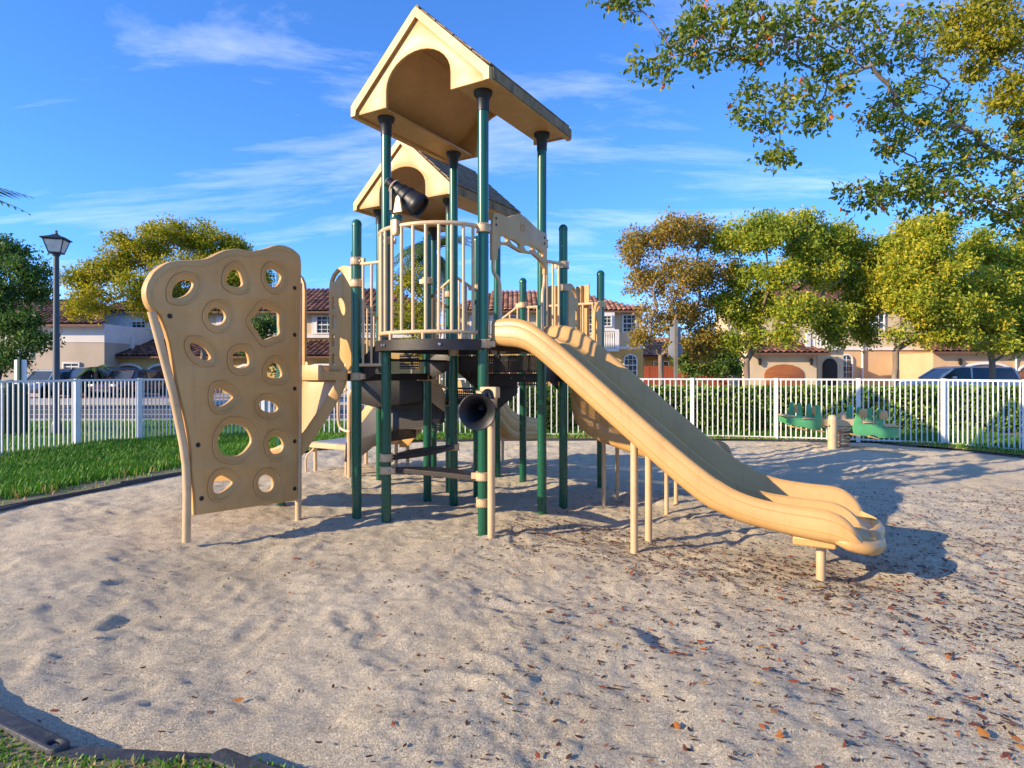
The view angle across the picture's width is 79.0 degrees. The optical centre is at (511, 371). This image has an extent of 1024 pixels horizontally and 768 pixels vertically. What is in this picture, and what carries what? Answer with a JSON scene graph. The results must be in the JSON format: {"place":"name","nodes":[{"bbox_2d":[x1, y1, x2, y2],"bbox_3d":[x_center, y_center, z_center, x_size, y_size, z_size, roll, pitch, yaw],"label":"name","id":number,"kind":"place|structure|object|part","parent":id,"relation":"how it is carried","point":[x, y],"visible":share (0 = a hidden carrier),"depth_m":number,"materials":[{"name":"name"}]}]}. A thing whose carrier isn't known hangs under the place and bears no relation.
{"place":"outdoors","nodes":[
{"label":"outdoors","id":0,"kind":"place"},
{"bbox_2d":[0,429,346,504],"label":"grass","id":1,"kind":"structure","parent":0,"point":[46,469],"depth_m":9.26,"materials":[{"name":"green plant"}]},
{"bbox_2d":[30,398,346,401],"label":"pavement","id":2,"kind":"structure","parent":0,"point":[119,399],"depth_m":30.27,"materials":[{"name":"concrete"}]},
{"bbox_2d":[48,213,275,359],"bbox_3d":[-15.684,-2.818,28.292,9.576,9.125,4.677,0,0,-20],"label":"street tree","id":3,"kind":"object","parent":2,"relation":"on","point":[87,298],"visible":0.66,"depth_m":27.77,"materials":[{"name":"green plant"}]},
{"bbox_2d":[394,261,441,372],"bbox_3d":[-4.944,-1.866,30.670,3.295,7.191,3.102,0,0,0],"label":"street tree","id":4,"kind":"object","parent":2,"relation":"on","point":[418,305],"visible":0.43,"depth_m":30.39,"materials":[{"name":"green plant"}]},
{"bbox_2d":[644,366,742,385],"bbox_3d":[8.784,0.575,30.033,4.825,1.689,0.084,0,0,0],"label":"wooden fence","id":5,"kind":"object","parent":2,"relation":"on","point":[652,372],"visible":0.23,"depth_m":30.00,"materials":[{"name":"red wood"}]},
{"bbox_2d":[667,333,743,384],"bbox_3d":[8.852,-0.129,28.015,3.798,3.722,2.649,0,0,0],"label":"garden shrub","id":6,"kind":"object","parent":2,"relation":"on","point":[719,366],"visible":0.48,"depth_m":27.51,"materials":[{"name":"green plant"}]},
{"bbox_2d":[727,322,739,385],"bbox_3d":[10.701,-0.525,30.000,0.600,4.250,0.585,0,0,0],"label":"utility pole","id":7,"kind":"object","parent":2,"relation":"on","point":[731,382],"depth_m":29.77,"materials":[{"name":"concrete"}]},
{"bbox_2d":[897,366,1021,386],"bbox_3d":[21.144,0.582,29.500,4.925,1.625,2.150,0,0,2],"label":"parked car","id":8,"kind":"object","parent":2,"relation":"on","point":[972,372],"visible":0.23,"depth_m":28.74,"materials":[{"name":"blue paint"}]},
{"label":"windows","id":9,"kind":"part","parent":8,"relation":"part of","materials":[{"name":"black glass"}]},
{"bbox_2d":[30,394,346,396],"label":"driveway","id":10,"kind":"structure","parent":0,"point":[149,395],"depth_m":35.36,"materials":[{"name":"concrete"}]},
{"bbox_2d":[27,369,92,397],"bbox_3d":[-24.731,0.632,33.607,2.080,1.485,4.425,0,0,10],"label":"parked car","id":11,"kind":"object","parent":10,"relation":"on","point":[43,374],"visible":0.19,"depth_m":32.75,"materials":[{"name":"silver metal"}]},
{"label":"windows","id":12,"kind":"part","parent":11,"relation":"part of","materials":[{"name":"grey glass"}]},
{"bbox_2d":[1,299,153,393],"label":"house","id":13,"kind":"structure","parent":10,"relation":"on","point":[92,344],"depth_m":37.00,"materials":[{"name":"beige paint"}]},
{"bbox_2d":[62,362,80,368],"bbox_3d":[-26.224,-0.267,36.950,1.030,0.534,0.120,0,0,0],"label":"window","id":14,"kind":"structure","parent":13,"relation":"in","point":[65,365],"depth_m":36.94,"materials":[{"name":"white glass"}]},
{"bbox_2d":[45,367,135,396],"bbox_3d":[-23.056,0.572,34.207,2.150,1.605,4.725,0,0,22],"label":"parked car","id":15,"kind":"object","parent":10,"relation":"on","point":[73,373],"visible":0.3,"depth_m":33.09,"materials":[{"name":"black paint"}]},
{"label":"windows","id":16,"kind":"part","parent":15,"relation":"part of","materials":[{"name":"grey glass"}]},
{"bbox_2d":[75,364,115,396],"bbox_3d":[-22.317,0.616,33.345,1.975,1.967,1.758,0,0,-17],"label":"palm tree","id":17,"kind":"object","parent":10,"relation":"on","point":[95,369],"visible":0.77,"depth_m":33.36,"materials":[{"name":"green plant"}]},
{"bbox_2d":[88,369,167,396],"bbox_3d":[-20.907,0.637,34.207,2.100,1.475,4.425,0,0,8],"label":"parked car","id":18,"kind":"object","parent":10,"relation":"on","point":[133,374],"visible":0.42,"depth_m":33.48,"materials":[{"name":"black paint"}]},
{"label":"windows","id":19,"kind":"part","parent":18,"relation":"part of","materials":[{"name":"grey glass"}]},
{"bbox_2d":[237,310,275,377],"bbox_3d":[-13.425,-0.816,34.005,3.346,5.084,2.212,0,0,22],"label":"garden shrub","id":20,"kind":"object","parent":10,"relation":"on","point":[264,328],"visible":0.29,"depth_m":33.57,"materials":[{"name":"green plant"}]},
{"bbox_2d":[102,288,422,393],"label":"house","id":21,"kind":"structure","parent":10,"relation":"on","point":[144,356],"depth_m":41.72,"materials":[{"name":"beige paint"}]},
{"bbox_2d":[119,363,142,393],"bbox_3d":[-23.755,0.445,38.450,1.868,1.910,0.120,0,0,0],"label":"garage door","id":22,"kind":"structure","parent":21,"relation":"in","point":[126,365],"depth_m":38.39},
{"bbox_2d":[131,321,146,328],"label":"window","id":23,"kind":"structure","parent":21,"relation":"in","point":[133,323],"depth_m":41.71,"materials":[{"name":"white glass"}]},
{"bbox_2d":[147,363,168,393],"bbox_3d":[-21.592,0.445,38.450,2.066,1.910,0.120,0,0,0],"label":"garage door","id":24,"kind":"structure","parent":21,"relation":"in","point":[157,366],"depth_m":38.45,"materials":[{"name":"white"}]},
{"bbox_2d":[313,363,328,370],"bbox_3d":[-11.629,0.445,38.450,2.463,1.910,0.120,0,0,0],"label":"garage door","id":25,"kind":"structure","parent":21,"relation":"in","point":[326,365],"depth_m":38.39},
{"bbox_2d":[316,315,328,333],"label":"window","id":26,"kind":"structure","parent":21,"relation":"in","point":[322,321],"depth_m":41.97,"materials":[{"name":"white glass"}]},
{"bbox_2d":[365,315,375,333],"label":"window","id":27,"kind":"structure","parent":21,"relation":"in","point":[365,315],"depth_m":41.97,"materials":[{"name":"white glass"}]},
{"bbox_2d":[394,235,489,314],"bbox_3d":[-4.563,-3.131,34.901,6.559,9.464,5.180,0,0,28],"label":"palm tree","id":28,"kind":"object","parent":10,"relation":"on","point":[419,252],"visible":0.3,"depth_m":35.63,"materials":[{"name":"green plant"}]},
{"bbox_2d":[715,282,1023,391],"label":"house","id":29,"kind":"structure","parent":10,"relation":"on","point":[810,359],"depth_m":38.95,"materials":[{"name":"beige paint"}]},
{"bbox_2d":[764,364,803,391],"bbox_3d":[16.649,0.488,37.972,2.429,1.824,0.075,0,0,0],"label":"garage door","id":30,"kind":"structure","parent":29,"relation":"in","point":[784,371],"depth_m":37.95,"materials":[{"name":"orange wood"}]},
{"bbox_2d":[844,354,852,383],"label":"window","id":31,"kind":"structure","parent":29,"relation":"in","point":[848,359],"depth_m":41.97,"materials":[{"name":"white glass"}]},
{"bbox_2d":[866,311,884,333],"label":"window","id":32,"kind":"structure","parent":29,"relation":"in","point":[882,321],"depth_m":41.96,"materials":[{"name":"white glass"}]},
{"bbox_2d":[966,362,1008,366],"bbox_3d":[28.990,0.410,37.950,3.141,1.980,0.120,0,0,0],"label":"garage door","id":33,"kind":"structure","parent":29,"relation":"in","point":[985,364],"depth_m":37.89,"materials":[{"name":"white"}]},
{"bbox_2d":[1017,365,1023,379],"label":"garage door","id":34,"kind":"structure","parent":29,"relation":"in","point":[1021,369],"depth_m":37.95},
{"bbox_2d":[30,397,346,397],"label":"paver strip","id":35,"kind":"object","parent":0,"point":[134,397],"depth_m":32.48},
{"bbox_2d":[30,405,458,418],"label":"road","id":36,"kind":"structure","parent":0,"point":[119,412],"depth_m":22.26,"materials":[{"name":"grey asphalt"}]},
{"bbox_2d":[30,414,346,414],"bbox_3d":[-32.000,1.440,20.700,56.000,0.001,0.200,0,0,0],"label":"road marking","id":37,"kind":"object","parent":36,"relation":"on","point":[133,414],"depth_m":20.65,"materials":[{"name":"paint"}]},
{"bbox_2d":[30,402,458,420],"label":"kerb","id":38,"kind":"structure","parent":36,"relation":"on","point":[119,403],"depth_m":26.60,"materials":[{"name":"concrete"}]},
{"bbox_2d":[30,409,458,409],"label":"road marking","id":39,"kind":"object","parent":36,"relation":"on","point":[135,409],"depth_m":23.34,"materials":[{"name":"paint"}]},
{"bbox_2d":[0,373,1021,506],"bbox_3d":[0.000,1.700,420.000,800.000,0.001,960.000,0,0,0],"label":"ground","id":40,"kind":"structure","parent":0,"point":[778,439],"depth_m":14.60,"materials":[{"name":"grey concrete"}]},
{"bbox_2d":[0,233,65,379],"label":"street tree","id":41,"kind":"object","parent":40,"relation":"on","point":[22,326],"visible":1,"depth_m":22.69,"materials":[{"name":"green plant"}]},
{"bbox_2d":[458,290,647,386],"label":"house","id":42,"kind":"structure","parent":40,"relation":"on","point":[619,318],"depth_m":44.00,"materials":[{"name":"beige paint"}]},
{"bbox_2d":[590,315,591,333],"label":"window","id":43,"kind":"structure","parent":42,"relation":"in","point":[590,315],"depth_m":43.98,"materials":[{"name":"white glass"}]},
{"bbox_2d":[604,315,611,326],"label":"window","id":44,"kind":"structure","parent":42,"relation":"in","point":[607,318],"depth_m":43.07,"materials":[{"name":"white glass"}]},
{"bbox_2d":[622,314,635,332],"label":"window","id":45,"kind":"structure","parent":42,"relation":"in","point":[627,319],"depth_m":43.98,"materials":[{"name":"white glass"}]},
{"bbox_2d":[623,354,637,375],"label":"window","id":46,"kind":"structure","parent":42,"relation":"in","point":[630,361],"depth_m":44.01,"materials":[{"name":"white glass"}]},
{"bbox_2d":[643,337,714,377],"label":"house","id":47,"kind":"structure","parent":40,"relation":"on","point":[650,356],"depth_m":52.00,"materials":[{"name":"paint"}]},
{"bbox_2d":[653,361,668,366],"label":"window","id":48,"kind":"structure","parent":47,"relation":"in","point":[655,363],"depth_m":51.97,"materials":[{"name":"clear glass"}]},
{"bbox_2d":[614,206,745,384],"bbox_3d":[6.550,-2.331,23.756,5.323,8.125,3.628,0,0,0],"label":"street tree","id":49,"kind":"object","parent":40,"relation":"on","point":[632,248],"visible":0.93,"depth_m":23.64,"materials":[{"name":"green plant"}]},
{"bbox_2d":[705,204,896,385],"bbox_3d":[12.068,-2.334,23.921,9.174,8.143,3.967,0,0,-13],"label":"street tree","id":50,"kind":"object","parent":40,"relation":"on","point":[824,256],"visible":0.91,"depth_m":23.36,"materials":[{"name":"green plant"}]},
{"bbox_2d":[851,206,1023,385],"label":"street tree","id":51,"kind":"object","parent":40,"relation":"on","point":[919,266],"visible":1,"depth_m":22.44,"materials":[{"name":"green plant"}]},
{"bbox_2d":[952,223,1023,385],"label":"street tree","id":52,"kind":"object","parent":40,"relation":"on","point":[1004,256],"visible":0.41,"depth_m":24.52,"materials":[{"name":"green plant"}]},
{"bbox_2d":[0,421,1022,767],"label":"lawn","id":53,"kind":"structure","parent":0,"point":[16,741],"depth_m":2.35,"materials":[{"name":"plant"}]},
{"bbox_2d":[0,188,33,214],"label":"palm tree","id":54,"kind":"object","parent":53,"relation":"on","point":[1,202],"visible":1,"depth_m":17.38,"materials":[{"name":"green plant"}]},
{"bbox_2d":[14,357,26,435],"bbox_3d":[-10.240,0.550,12.908,0.260,1.700,0.066,0,0,0],"label":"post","id":55,"kind":"object","parent":53,"relation":"on","point":[20,369],"visible":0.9,"depth_m":12.90,"materials":[{"name":"white metal"}]},
{"bbox_2d":[39,230,72,433],"bbox_3d":[-9.762,-0.715,13.300,0.460,4.630,0.460,0,0,-18],"label":"street lamp","id":56,"kind":"object","parent":53,"relation":"on","point":[56,245],"visible":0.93,"depth_m":13.25,"materials":[{"name":"black painted metal"},{"name":"frosted glass"}]},
{"bbox_2d":[0,378,265,455],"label":"picket fence","id":57,"kind":"object","parent":53,"relation":"on","point":[140,407],"visible":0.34,"depth_m":11.36,"materials":[{"name":"white metal"}]},
{"bbox_2d":[0,729,293,767],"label":"grass","id":58,"kind":"structure","parent":53,"relation":"on","point":[85,764],"depth_m":2.19,"materials":[{"name":"green plant"}]},
{"bbox_2d":[3,418,532,443],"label":"grass","id":59,"kind":"structure","parent":53,"relation":"on","point":[462,426],"depth_m":13.80,"materials":[{"name":"green plant"}]},
{"bbox_2d":[0,438,1023,767],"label":"sand border","id":60,"kind":"object","parent":53,"relation":"on","point":[32,734],"visible":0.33,"depth_m":2.30,"materials":[{"name":"grey concrete"}]},
{"bbox_2d":[266,378,1023,455],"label":"picket fence","id":61,"kind":"object","parent":53,"relation":"on","point":[858,404],"visible":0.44,"depth_m":12.22,"materials":[{"name":"white metal"}]},
{"bbox_2d":[317,428,1023,455],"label":"grass","id":62,"kind":"structure","parent":53,"relation":"on","point":[580,433],"depth_m":12.70,"materials":[{"name":"green plant"}]},
{"bbox_2d":[668,320,682,385],"bbox_3d":[4.487,0.000,17.008,0.400,2.800,0.105,0,0,0],"label":"street sign","id":63,"kind":"object","parent":53,"relation":"on","point":[675,349],"visible":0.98,"depth_m":16.97,"materials":[{"name":"grey metal"}]},
{"bbox_2d":[507,383,1021,432],"bbox_3d":[7.302,0.868,14.352,15.546,1.192,1.096,0,0,0],"label":"hedge","id":64,"kind":"object","parent":53,"relation":"on","point":[678,404],"visible":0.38,"depth_m":13.95,"materials":[{"name":"green plant"}]},
{"bbox_2d":[586,0,1023,240],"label":"overhanging tree","id":65,"kind":"object","parent":53,"relation":"on","point":[922,120],"visible":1,"depth_m":7.42,"materials":[{"name":"green plant"}]},
{"bbox_2d":[922,0,1023,146],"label":"overhanging tree","id":66,"kind":"object","parent":53,"relation":"on","point":[978,19],"visible":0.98,"depth_m":10.36,"materials":[{"name":"green plant"}]},
{"bbox_2d":[0,441,1023,767],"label":"sand","id":67,"kind":"structure","parent":0,"point":[212,635],"depth_m":3.51,"materials":[{"name":"beige sand"}]},
{"bbox_2d":[141,5,885,580],"bbox_3d":[-0.454,-0.699,6.549,5.394,4.898,6.353,0,0,-12],"label":"play structure","id":68,"kind":"object","parent":67,"relation":"on","point":[433,97],"visible":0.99,"depth_m":5.63,"materials":[{"name":"green paint"}]},
{"bbox_2d":[20,486,1023,767],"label":"leaf litter","id":69,"kind":"object","parent":67,"relation":"on","point":[568,756],"visible":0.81,"depth_m":3.73,"materials":[{"name":"brown plant"}]},
{"bbox_2d":[788,679,799,682],"bbox_3d":[1.280,1.409,2.823,0.058,0.006,0.023,0,0,15],"label":"fallen leaf","id":70,"kind":"object","parent":67,"relation":"on","point":[793,680],"visible":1,"depth_m":2.82,"materials":[{"name":"red plant"}]},
{"bbox_2d":[777,402,901,448],"bbox_3d":[5.774,1.080,10.956,1.960,1.040,0.634,0,0,4],"label":"spring seesaw","id":71,"kind":"object","parent":67,"relation":"on","point":[846,422],"visible":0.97,"depth_m":10.85,"materials":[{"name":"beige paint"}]},
{"bbox_2d":[977,727,989,736],"bbox_3d":[1.869,1.432,2.460,0.041,0.012,0.048,0,0,43],"label":"fallen leaf","id":72,"kind":"object","parent":67,"relation":"on","point":[982,732],"visible":1,"depth_m":2.46,"materials":[{"name":"orange plant"}]},
{"bbox_2d":[1000,719,1018,725],"bbox_3d":[2.026,1.428,2.529,0.084,0.021,0.043,0,0,0],"label":"fallen leaf","id":73,"kind":"object","parent":67,"relation":"on","point":[1012,723],"visible":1,"depth_m":2.52,"materials":[{"name":"brown plant"}]},
{"bbox_2d":[0,0,1023,347],"label":"sky","id":74,"kind":"structure","parent":0,"point":[115,114],"materials":[{"name":"blue"}]},
{"label":"sidewalk","id":75,"kind":"structure","parent":0,"visible":0},
{"bbox_2d":[3,380,27,434],"bbox_3d":[-10.770,0.780,13.400,0.540,1.200,0.540,0,0,0],"label":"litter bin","id":76,"kind":"object","parent":75,"relation":"on","point":[10,408],"visible":0.51,"depth_m":13.21,"materials":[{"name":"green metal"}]}
]}

